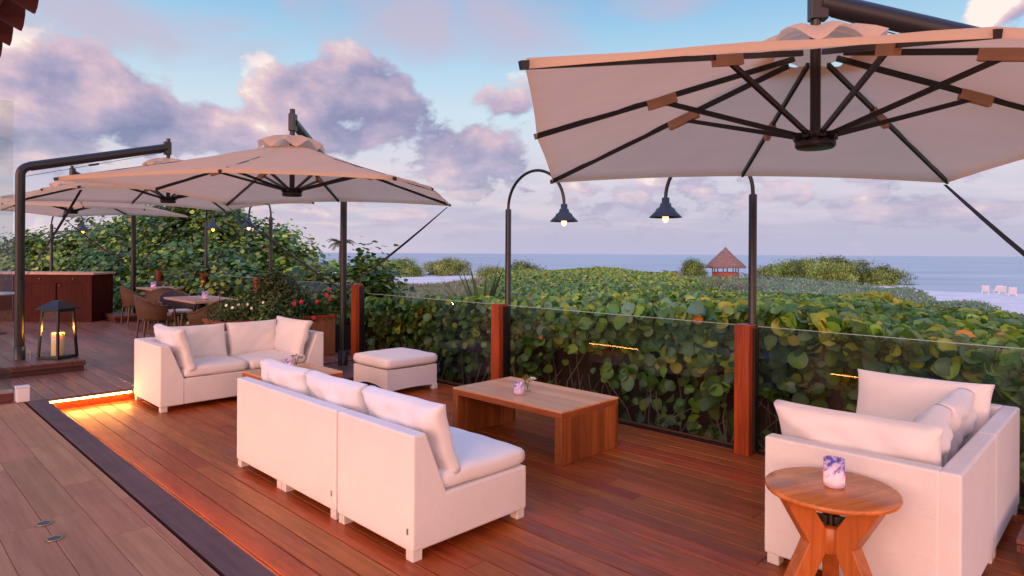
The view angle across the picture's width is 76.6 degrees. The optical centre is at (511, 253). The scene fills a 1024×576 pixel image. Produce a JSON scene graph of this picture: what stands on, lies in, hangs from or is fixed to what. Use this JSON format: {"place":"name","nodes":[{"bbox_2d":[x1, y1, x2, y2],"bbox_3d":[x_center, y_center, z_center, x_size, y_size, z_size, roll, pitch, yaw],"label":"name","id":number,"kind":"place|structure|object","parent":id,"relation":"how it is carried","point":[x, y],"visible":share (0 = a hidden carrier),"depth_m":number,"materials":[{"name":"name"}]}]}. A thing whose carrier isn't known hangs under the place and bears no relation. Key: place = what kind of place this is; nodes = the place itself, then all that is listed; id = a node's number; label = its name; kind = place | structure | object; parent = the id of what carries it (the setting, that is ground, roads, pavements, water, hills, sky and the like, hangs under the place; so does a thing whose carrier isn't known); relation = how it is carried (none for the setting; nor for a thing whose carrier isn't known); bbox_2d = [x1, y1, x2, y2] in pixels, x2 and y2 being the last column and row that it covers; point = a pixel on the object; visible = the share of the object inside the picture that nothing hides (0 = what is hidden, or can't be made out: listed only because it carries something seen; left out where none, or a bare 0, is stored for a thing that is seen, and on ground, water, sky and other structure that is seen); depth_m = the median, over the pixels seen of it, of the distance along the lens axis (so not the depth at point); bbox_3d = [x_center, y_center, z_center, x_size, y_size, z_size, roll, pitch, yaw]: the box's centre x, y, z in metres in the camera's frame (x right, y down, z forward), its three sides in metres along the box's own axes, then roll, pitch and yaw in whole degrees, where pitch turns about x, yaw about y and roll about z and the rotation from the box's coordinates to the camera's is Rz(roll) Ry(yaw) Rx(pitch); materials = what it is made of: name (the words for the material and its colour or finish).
{"place":"outdoors","nodes":[
{"label":"outdoors","id":0,"kind":"place"},
{"bbox_2d":[0,0,38,56],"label":"tiled roof","id":1,"kind":"structure","parent":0,"point":[12,13],"depth_m":4.66,"materials":[{"name":"tile"}]},
{"bbox_2d":[0,402,218,575],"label":"floor","id":2,"kind":"structure","parent":0,"point":[103,524],"depth_m":3.69,"materials":[{"name":"brown wood"}]},
{"bbox_2d":[14,384,29,402],"bbox_3d":[-4.969,1.421,6.575,0.116,0.157,0.116,0,0,44],"label":"white box","id":3,"kind":"object","parent":2,"relation":"on","point":[22,393],"visible":1,"depth_m":6.54,"materials":[{"name":"paint"}]},
{"bbox_2d":[35,520,52,525],"bbox_3d":[-2.623,1.511,3.633,0.084,0.004,0.084,0,0,44],"label":"floor disc","id":4,"kind":"object","parent":2,"relation":"on","point":[44,523],"visible":1,"depth_m":3.63,"materials":[{"name":"grey metal"}]},
{"bbox_2d":[45,535,63,541],"bbox_3d":[-2.430,1.512,3.444,0.084,0.004,0.084,0,0,44],"label":"floor disc","id":5,"kind":"object","parent":2,"relation":"on","point":[54,538],"visible":1,"depth_m":3.44,"materials":[{"name":"grey metal"}]},
{"bbox_2d":[0,0,1023,256],"label":"sky","id":6,"kind":"structure","parent":0,"point":[435,94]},
{"bbox_2d":[315,253,1023,293],"bbox_3d":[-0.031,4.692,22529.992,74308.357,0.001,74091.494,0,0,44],"label":"sea","id":7,"kind":"structure","parent":0,"point":[957,273],"depth_m":357.56,"materials":[{"name":"liquid"}]},
{"bbox_2d":[318,272,1023,313],"bbox_3d":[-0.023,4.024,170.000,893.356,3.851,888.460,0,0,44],"label":"ground","id":8,"kind":"structure","parent":0,"point":[1011,302],"depth_m":66.85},
{"bbox_2d":[0,226,72,270],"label":"sea grape tree","id":9,"kind":"object","parent":8,"relation":"on","point":[32,253],"visible":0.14,"depth_m":20.72,"materials":[{"name":"green plant"}]},
{"bbox_2d":[0,225,82,270],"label":"sea grape tree","id":10,"kind":"object","parent":8,"relation":"on","point":[6,251],"visible":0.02,"depth_m":23.10,"materials":[{"name":"green plant"}]},
{"bbox_2d":[42,216,128,270],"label":"sea grape tree","id":11,"kind":"object","parent":8,"relation":"on","point":[76,242],"visible":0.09,"depth_m":20.15,"materials":[{"name":"green plant"}]},
{"bbox_2d":[53,243,152,308],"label":"sea grape tree","id":12,"kind":"object","parent":8,"relation":"on","point":[91,261],"visible":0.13,"depth_m":17.15,"materials":[{"name":"green plant"}]},
{"bbox_2d":[78,204,196,260],"bbox_3d":[-11.136,0.476,20.767,5.209,4.605,5.479,0,0,7],"label":"sea grape tree","id":13,"kind":"object","parent":8,"relation":"on","point":[121,226],"visible":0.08,"depth_m":19.18,"materials":[{"name":"green plant"}]},
{"bbox_2d":[113,237,228,316],"bbox_3d":[-8.384,1.171,16.828,4.204,3.227,4.204,0,0,-5],"label":"sea grape tree","id":14,"kind":"object","parent":8,"relation":"on","point":[146,277],"visible":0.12,"depth_m":15.96,"materials":[{"name":"green plant"}]},
{"bbox_2d":[113,206,267,308],"bbox_3d":[-8.988,0.242,19.123,5.227,5.080,5.111,0,0,3],"label":"sea grape tree","id":15,"kind":"object","parent":8,"relation":"on","point":[230,223],"visible":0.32,"depth_m":17.84,"materials":[{"name":"green plant"}]},
{"bbox_2d":[161,241,290,324],"bbox_3d":[-5.912,1.258,14.810,3.786,3.070,3.808,0,0,44],"label":"sea grape tree","id":16,"kind":"object","parent":8,"relation":"on","point":[227,283],"visible":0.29,"depth_m":13.70,"materials":[{"name":"green plant"}]},
{"bbox_2d":[171,212,328,292],"bbox_3d":[-7.138,0.816,17.384,4.457,3.959,4.076,0,0,44],"label":"sea grape tree","id":17,"kind":"object","parent":8,"relation":"on","point":[258,250],"visible":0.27,"depth_m":16.77,"materials":[{"name":"green plant"}]},
{"bbox_2d":[256,234,339,281],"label":"sea grape tree","id":18,"kind":"object","parent":8,"relation":"on","point":[299,253],"visible":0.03,"depth_m":15.88,"materials":[{"name":"green plant"}]},
{"bbox_2d":[273,248,394,320],"bbox_3d":[-3.977,1.337,14.059,2.917,2.918,2.934,0,0,44],"label":"sea grape tree","id":19,"kind":"object","parent":8,"relation":"on","point":[308,274],"visible":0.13,"depth_m":13.33,"materials":[{"name":"green plant"}]},
{"bbox_2d":[328,238,354,268],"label":"palm tree","id":20,"kind":"object","parent":8,"relation":"on","point":[337,241],"visible":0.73,"depth_m":61.99,"materials":[{"name":"green plant"}]},
{"bbox_2d":[311,240,415,320],"bbox_3d":[-2.989,1.209,13.145,1.999,3.174,2.252,0,0,44],"label":"sea grape tree","id":21,"kind":"object","parent":8,"relation":"on","point":[377,280],"visible":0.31,"depth_m":13.10,"materials":[{"name":"green plant"}]},
{"bbox_2d":[360,256,419,275],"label":"dune bush","id":22,"kind":"object","parent":8,"relation":"on","point":[398,262],"visible":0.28,"depth_m":73.66,"materials":[{"name":"green plant"}]},
{"bbox_2d":[391,264,426,276],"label":"dune bush","id":23,"kind":"object","parent":8,"relation":"on","point":[411,271],"visible":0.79,"depth_m":69.60,"materials":[{"name":"green plant"}]},
{"bbox_2d":[417,254,476,275],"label":"dune bush","id":24,"kind":"object","parent":8,"relation":"on","point":[444,266],"visible":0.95,"depth_m":72.61,"materials":[{"name":"green plant"}]},
{"bbox_2d":[389,260,535,366],"bbox_3d":[-0.462,0.870,10.012,2.835,1.555,2.658,0,0,39],"label":"spiky palm","id":25,"kind":"object","parent":8,"relation":"on","point":[493,289],"visible":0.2,"depth_m":9.77,"materials":[{"name":"green plant"}]},
{"bbox_2d":[470,263,504,277],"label":"dune bush","id":26,"kind":"object","parent":8,"relation":"on","point":[489,271],"visible":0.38,"depth_m":61.20,"materials":[{"name":"green plant"}]},
{"bbox_2d":[511,256,545,269],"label":"dune bush","id":27,"kind":"object","parent":8,"relation":"on","point":[521,265],"visible":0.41,"depth_m":59.70,"materials":[{"name":"green plant"}]},
{"bbox_2d":[335,266,1023,506],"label":"sea grape field","id":28,"kind":"structure","parent":8,"relation":"on","point":[835,360],"depth_m":6.52,"materials":[{"name":"green plant"}]},
{"bbox_2d":[676,271,736,290],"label":"spiky palm","id":29,"kind":"object","parent":28,"relation":"on","point":[710,286],"visible":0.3,"depth_m":11.61,"materials":[{"name":"green plant"}]},
{"bbox_2d":[335,326,1023,497],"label":"thicket","id":30,"kind":"object","parent":8,"relation":"on","point":[588,362],"depth_m":7.97,"materials":[{"name":"plant"}]},
{"bbox_2d":[336,273,1023,320],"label":"dune scrub","id":31,"kind":"object","parent":8,"relation":"on","point":[768,284],"visible":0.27,"depth_m":39.49,"materials":[{"name":"green plant"}]},
{"bbox_2d":[676,258,710,275],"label":"dune bush","id":32,"kind":"object","parent":8,"relation":"on","point":[691,267],"visible":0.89,"depth_m":62.35,"materials":[{"name":"green plant"}]},
{"bbox_2d":[705,247,745,277],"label":"beach hut","id":33,"kind":"object","parent":8,"relation":"on","point":[725,258],"visible":0.82,"depth_m":63.45,"materials":[{"name":"brown wood"}]},
{"bbox_2d":[742,259,796,277],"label":"dune bush","id":34,"kind":"object","parent":8,"relation":"on","point":[761,271],"visible":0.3,"depth_m":56.98,"materials":[{"name":"green plant"}]},
{"bbox_2d":[762,253,832,278],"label":"dune bush","id":35,"kind":"object","parent":8,"relation":"on","point":[793,267],"visible":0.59,"depth_m":54.50,"materials":[{"name":"green plant"}]},
{"bbox_2d":[803,254,879,285],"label":"dune bush","id":36,"kind":"object","parent":8,"relation":"on","point":[843,270],"visible":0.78,"depth_m":52.33,"materials":[{"name":"green plant"}]},
{"bbox_2d":[857,262,920,285],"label":"dune bush","id":37,"kind":"object","parent":8,"relation":"on","point":[885,275],"visible":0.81,"depth_m":52.86,"materials":[{"name":"green plant"}]},
{"bbox_2d":[981,285,988,293],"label":"beach lounger","id":38,"kind":"object","parent":8,"relation":"on","point":[985,288],"visible":0.93,"depth_m":74.84,"materials":[{"name":"white paint"}]},
{"bbox_2d":[989,286,999,293],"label":"beach lounger","id":39,"kind":"object","parent":8,"relation":"on","point":[996,288],"visible":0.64,"depth_m":79.93,"materials":[{"name":"white paint"}]},
{"bbox_2d":[998,286,1006,293],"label":"beach lounger","id":40,"kind":"object","parent":8,"relation":"on","point":[1002,288],"visible":0.92,"depth_m":73.82,"materials":[{"name":"white paint"}]},
{"bbox_2d":[1008,287,1016,295],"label":"beach lounger","id":41,"kind":"object","parent":8,"relation":"on","point":[1012,290],"visible":0.94,"depth_m":70.82,"materials":[{"name":"white paint"}]},
{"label":"deck bearers","id":42,"kind":"structure","parent":8,"relation":"on","visible":0},
{"bbox_2d":[52,391,134,409],"bbox_3d":[1.613,1.662,3.167,14.114,0.194,4.045,0,0,44],"label":"step riser","id":43,"kind":"object","parent":42,"relation":"on","point":[92,401],"depth_m":6.98,"materials":[{"name":"brown wood"}]},
{"bbox_2d":[46,360,353,401],"bbox_3d":[-3.393,1.522,8.103,0.041,0.025,4.002,0,0,44],"label":"step edge","id":44,"kind":"object","parent":43,"relation":"on","point":[90,394],"visible":0.23,"depth_m":6.96,"materials":[{"name":"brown wood"}]},
{"bbox_2d":[50,391,131,402],"bbox_3d":[-4.513,1.536,6.940,0.015,0.020,0.780,0,0,44],"label":"led strip","id":45,"kind":"object","parent":44,"relation":"attached to","point":[90,397],"visible":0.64,"depth_m":6.94,"materials":[{"name":"plastic"}]},
{"bbox_2d":[26,399,275,575],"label":"border","id":46,"kind":"object","parent":42,"relation":"on","point":[216,551],"visible":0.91,"depth_m":3.93,"materials":[{"name":"grey wood"}]},
{"bbox_2d":[0,309,364,404],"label":"deck","id":47,"kind":"structure","parent":42,"relation":"on","point":[106,350],"depth_m":9.62,"materials":[{"name":"brown wood"}]},
{"bbox_2d":[0,292,13,334],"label":"pedestal table","id":48,"kind":"object","parent":47,"relation":"on","point":[5,293],"visible":0.77,"depth_m":11.86,"materials":[{"name":"white paint"}]},
{"bbox_2d":[0,389,13,402],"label":"glass screen","id":49,"kind":"object","parent":47,"relation":"on","point":[7,395],"visible":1,"depth_m":6.55,"materials":[{"name":"glass"}]},
{"bbox_2d":[0,350,85,378],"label":"umbrella plinth","id":50,"kind":"structure","parent":47,"relation":"on","point":[10,367],"depth_m":8.09,"materials":[{"name":"brown wood"}]},
{"bbox_2d":[35,300,79,359],"bbox_3d":[-5.933,0.986,8.468,0.340,0.745,0.340,0,0,10],"label":"candle lantern","id":51,"kind":"object","parent":50,"relation":"on","point":[57,306],"visible":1,"depth_m":8.36,"materials":[{"name":"black metal"}]},
{"bbox_2d":[51,332,64,355],"bbox_3d":[-5.934,1.144,8.468,0.148,0.365,0.148,0,0,44],"label":"candle","id":52,"kind":"object","parent":51,"relation":"in","point":[61,344],"visible":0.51,"depth_m":8.42,"materials":[{"name":"beige wax"}]},
{"bbox_2d":[13,138,314,359],"bbox_3d":[-5.240,-0.125,9.502,3.136,3.170,3.498,0,0,42],"label":"cantilever umbrella","id":53,"kind":"object","parent":50,"relation":"on","point":[73,193],"visible":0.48,"depth_m":8.96,"materials":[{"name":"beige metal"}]},
{"bbox_2d":[0,271,115,321],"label":"bar counter","id":54,"kind":"object","parent":47,"relation":"on","point":[90,294],"visible":0.82,"depth_m":14.00,"materials":[{"name":"brown wood"}]},
{"bbox_2d":[50,216,89,270],"bbox_3d":[-10.519,0.321,15.373,1.047,2.896,0.300,0,0,9],"label":"lamp post","id":55,"kind":"object","parent":47,"relation":"on","point":[82,228],"visible":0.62,"depth_m":15.41,"materials":[{"name":"black metal"}]},
{"bbox_2d":[104,311,141,322],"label":"umbrella plinth","id":56,"kind":"structure","parent":47,"relation":"on","point":[115,317],"depth_m":14.11,"materials":[{"name":"brown wood"}]},
{"bbox_2d":[0,166,189,312],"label":"cantilever umbrella","id":57,"kind":"object","parent":56,"relation":"on","point":[55,208],"visible":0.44,"depth_m":13.81,"materials":[{"name":"beige fabric"}]},
{"bbox_2d":[119,286,155,325],"bbox_3d":[-7.865,1.076,13.557,0.602,0.819,0.644,0,0,-44],"label":"dining chair","id":58,"kind":"object","parent":47,"relation":"on","point":[127,298],"visible":0.5,"depth_m":13.29,"materials":[{"name":"wicker"}]},
{"bbox_2d":[133,294,176,338],"bbox_3d":[-6.036,1.087,10.925,0.602,0.819,0.644,0,0,-41],"label":"dining chair","id":59,"kind":"object","parent":47,"relation":"on","point":[146,310],"visible":0.94,"depth_m":10.69,"materials":[{"name":"wicker"}]},
{"bbox_2d":[146,282,169,293],"bbox_3d":[-8.069,1.075,14.900,0.602,0.819,0.644,0,0,44],"label":"dining chair","id":60,"kind":"object","parent":47,"relation":"on","point":[159,284],"visible":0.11,"depth_m":15.10,"materials":[{"name":"wicker"}]},
{"bbox_2d":[144,288,179,328],"bbox_3d":[-7.050,1.081,13.079,0.644,0.819,0.602,0,0,-34],"label":"dining chair","id":61,"kind":"object","parent":47,"relation":"on","point":[153,295],"visible":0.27,"depth_m":12.81,"materials":[{"name":"wicker"}]},
{"bbox_2d":[136,286,187,322],"bbox_3d":[-7.582,1.111,14.059,1.000,0.750,0.760,0,0,44],"label":"dining table","id":62,"kind":"object","parent":47,"relation":"on","point":[151,289],"visible":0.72,"depth_m":13.95,"materials":[{"name":"brown wood"}]},
{"bbox_2d":[151,282,155,287],"bbox_3d":[-7.691,0.668,13.902,0.100,0.131,0.100,0,0,-42],"label":"candle cup","id":63,"kind":"object","parent":62,"relation":"on","point":[153,284],"visible":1,"depth_m":13.86,"materials":[{"name":"glass"}]},
{"bbox_2d":[157,290,197,325],"bbox_3d":[-6.057,1.087,11.738,0.602,0.819,0.644,0,0,44],"label":"dining chair","id":64,"kind":"object","parent":47,"relation":"on","point":[182,307],"visible":0.69,"depth_m":11.88,"materials":[{"name":"wicker"}]},
{"bbox_2d":[164,295,237,309],"bbox_3d":[-5.205,1.125,10.890,1.430,0.750,0.760,0,0,44],"label":"dining table","id":65,"kind":"object","parent":47,"relation":"on","point":[200,301],"visible":0.52,"depth_m":10.80,"materials":[{"name":"brown wood"}]},
{"bbox_2d":[202,291,208,298],"bbox_3d":[-5.041,0.681,10.648,0.100,0.136,0.100,0,0,16],"label":"candle cup","id":66,"kind":"object","parent":65,"relation":"on","point":[205,294],"visible":1,"depth_m":10.61,"materials":[{"name":"glass"}]},
{"bbox_2d":[180,299,229,325],"bbox_3d":[-4.632,1.095,9.882,0.602,0.819,0.644,0,0,9],"label":"dining chair","id":67,"kind":"object","parent":47,"relation":"on","point":[195,318],"visible":0.34,"depth_m":9.61,"materials":[{"name":"wicker"}]},
{"bbox_2d":[204,210,220,273],"bbox_3d":[-6.322,0.345,13.546,0.300,2.896,1.047,0,0,-34],"label":"lamp post","id":68,"kind":"object","parent":47,"relation":"on","point":[213,225],"visible":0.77,"depth_m":13.90,"materials":[{"name":"black metal"}]},
{"bbox_2d":[240,205,272,275],"bbox_3d":[-4.738,0.354,12.091,1.047,2.896,0.300,0,0,42],"label":"lamp post","id":69,"kind":"object","parent":47,"relation":"on","point":[246,225],"visible":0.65,"depth_m":11.78,"materials":[{"name":"black metal"}]},
{"bbox_2d":[156,270,364,357],"bbox_3d":[-5.371,0.971,12.542,8.856,1.095,0.137,0,0,44],"label":"glass railing","id":70,"kind":"object","parent":47,"relation":"on","point":[357,314],"visible":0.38,"depth_m":9.46,"materials":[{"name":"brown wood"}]},
{"bbox_2d":[202,313,336,354],"bbox_3d":[-3.476,1.207,9.391,0.700,0.595,1.700,0,0,44],"label":"planter box","id":71,"kind":"object","parent":47,"relation":"on","point":[325,327],"visible":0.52,"depth_m":9.62,"materials":[{"name":"brown wood"}]},
{"bbox_2d":[191,278,349,324],"bbox_3d":[-3.417,0.823,9.418,1.248,0.936,2.148,0,0,44],"label":"hibiscus bush","id":72,"kind":"object","parent":71,"relation":"in","point":[253,307],"visible":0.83,"depth_m":9.06,"materials":[{"name":"green plant"}]},
{"bbox_2d":[243,263,316,316],"bbox_3d":[-3.398,0.717,9.690,1.174,1.146,1.127,0,0,44],"label":"hibiscus bush","id":73,"kind":"object","parent":71,"relation":"in","point":[276,281],"visible":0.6,"depth_m":9.39,"materials":[{"name":"green plant"}]},
{"bbox_2d":[60,379,1023,575],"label":"deck","id":74,"kind":"structure","parent":42,"relation":"on","point":[639,502],"depth_m":4.19,"materials":[{"name":"brown wood"}]},
{"bbox_2d":[134,323,247,412],"bbox_3d":[-3.574,1.209,7.230,0.905,0.840,0.916,0,0,44],"label":"sofa section","id":75,"kind":"object","parent":74,"relation":"on","point":[177,365],"visible":0.98,"depth_m":6.92,"materials":[{"name":"white fabric"}]},
{"bbox_2d":[224,316,323,369],"bbox_3d":[-2.927,1.214,7.890,0.905,0.838,0.916,0,0,44],"label":"sofa section","id":76,"kind":"object","parent":74,"relation":"on","point":[252,344],"visible":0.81,"depth_m":7.81,"materials":[{"name":"white fabric"}]},
{"bbox_2d":[242,363,342,380],"bbox_3d":[-2.267,1.424,6.690,0.730,0.425,0.735,0,0,44],"label":"coffee table","id":77,"kind":"object","parent":74,"relation":"on","point":[255,373],"visible":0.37,"depth_m":6.68,"materials":[{"name":"brown wood"}]},
{"bbox_2d":[285,358,293,365],"bbox_3d":[-2.343,1.159,6.818,0.084,0.101,0.084,0,0,20],"label":"candle cup","id":78,"kind":"object","parent":77,"relation":"on","point":[289,361],"visible":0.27,"depth_m":6.79,"materials":[{"name":"glass"}]},
{"bbox_2d":[292,353,302,365],"bbox_3d":[-2.304,1.138,6.960,0.136,0.143,0.099,0,0,-23],"label":"bud vase","id":79,"kind":"object","parent":77,"relation":"on","point":[299,356],"visible":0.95,"depth_m":6.96,"materials":[{"name":"glass"}]},
{"bbox_2d":[237,358,369,519],"bbox_3d":[-1.293,1.238,4.810,1.462,0.809,0.898,0,0,44],"label":"sofa section","id":80,"kind":"object","parent":74,"relation":"on","point":[287,426],"visible":0.69,"depth_m":4.41,"materials":[{"name":"fabric"}]},
{"bbox_2d":[323,361,369,383],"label":"umbrella plinth","id":81,"kind":"structure","parent":74,"relation":"on","point":[348,371],"depth_m":8.58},
{"bbox_2d":[53,109,450,365],"bbox_3d":[-2.406,0.001,7.288,3.136,3.170,3.498,0,0,3],"label":"cantilever umbrella","id":82,"kind":"object","parent":81,"relation":"on","point":[300,166],"visible":0.97,"depth_m":7.18,"materials":[{"name":"beige fabric"}]},
{"bbox_2d":[353,347,436,390],"bbox_3d":[-1.425,1.417,7.913,0.745,0.450,0.755,0,0,44],"label":"ottoman","id":83,"kind":"object","parent":74,"relation":"on","point":[393,369],"visible":0.9,"depth_m":7.68,"materials":[{"name":"white fabric"}]},
{"bbox_2d":[338,385,525,562],"bbox_3d":[-0.486,1.243,4.019,0.767,0.808,0.898,0,0,44],"label":"sofa section","id":84,"kind":"object","parent":74,"relation":"on","point":[416,475],"visible":1,"depth_m":3.69,"materials":[{"name":"fabric"}]},
{"bbox_2d":[453,376,617,466],"bbox_3d":[0.184,1.439,5.744,1.295,0.425,0.755,0,0,44],"label":"coffee table","id":85,"kind":"object","parent":74,"relation":"on","point":[586,424],"visible":0.93,"depth_m":5.49,"materials":[{"name":"brown wood"}]},
{"bbox_2d":[514,382,523,394],"bbox_3d":[0.059,1.173,5.640,0.084,0.101,0.084,0,0,-13],"label":"candle cup","id":86,"kind":"object","parent":85,"relation":"on","point":[518,388],"visible":1,"depth_m":5.61,"materials":[{"name":"glass"}]},
{"bbox_2d":[521,374,536,389],"bbox_3d":[0.151,1.151,5.788,0.144,0.144,0.106,0,0,-9],"label":"bud vase","id":87,"kind":"object","parent":85,"relation":"on","point":[530,378],"visible":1,"depth_m":5.79,"materials":[{"name":"glass"}]},
{"bbox_2d":[505,169,577,376],"bbox_3d":[0.284,0.503,7.202,1.047,2.896,0.300,0,0,44],"label":"lamp post","id":88,"kind":"object","parent":74,"relation":"on","point":[563,215],"visible":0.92,"depth_m":7.49,"materials":[{"name":"black metal"}]},
{"bbox_2d":[367,293,1023,514],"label":"glass railing","id":89,"kind":"object","parent":74,"relation":"on","point":[746,384],"visible":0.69,"depth_m":5.37,"materials":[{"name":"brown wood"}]},
{"bbox_2d":[649,176,758,451],"bbox_3d":[1.702,0.512,5.812,1.047,2.896,0.300,0,0,44],"label":"lamp post","id":90,"kind":"object","parent":74,"relation":"on","point":[665,211],"visible":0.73,"depth_m":5.47,"materials":[{"name":"black metal"}]},
{"bbox_2d":[765,467,902,575],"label":"round side table","id":91,"kind":"object","parent":74,"relation":"on","point":[831,539],"visible":0.89,"depth_m":2.89,"materials":[{"name":"brown wood"}]},
{"bbox_2d":[823,455,844,488],"bbox_3d":[1.466,0.994,2.947,0.090,0.126,0.090,0,0,44],"label":"candle cup","id":92,"kind":"object","parent":91,"relation":"on","point":[833,472],"visible":1,"depth_m":2.91,"materials":[{"name":"glass"}]},
{"bbox_2d":[765,399,995,575],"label":"sofa section","id":93,"kind":"object","parent":74,"relation":"on","point":[940,521],"visible":0.81,"depth_m":3.13,"materials":[{"name":"white fabric"}]},
{"bbox_2d":[856,369,1019,557],"bbox_3d":[2.630,1.246,4.166,0.905,0.839,0.917,0,0,44],"label":"sofa section","id":94,"kind":"object","parent":74,"relation":"on","point":[973,408],"visible":0.36,"depth_m":4.09,"materials":[{"name":"white fabric"}]},
{"bbox_2d":[1016,524,1023,573],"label":"umbrella plinth","id":95,"kind":"structure","parent":74,"relation":"on","point":[1020,542],"depth_m":3.37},
{"bbox_2d":[518,0,1023,256],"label":"cantilever umbrella","id":96,"kind":"object","parent":95,"relation":"on","point":[920,97],"visible":1,"depth_m":3.73,"materials":[{"name":"beige fabric"}]}
]}

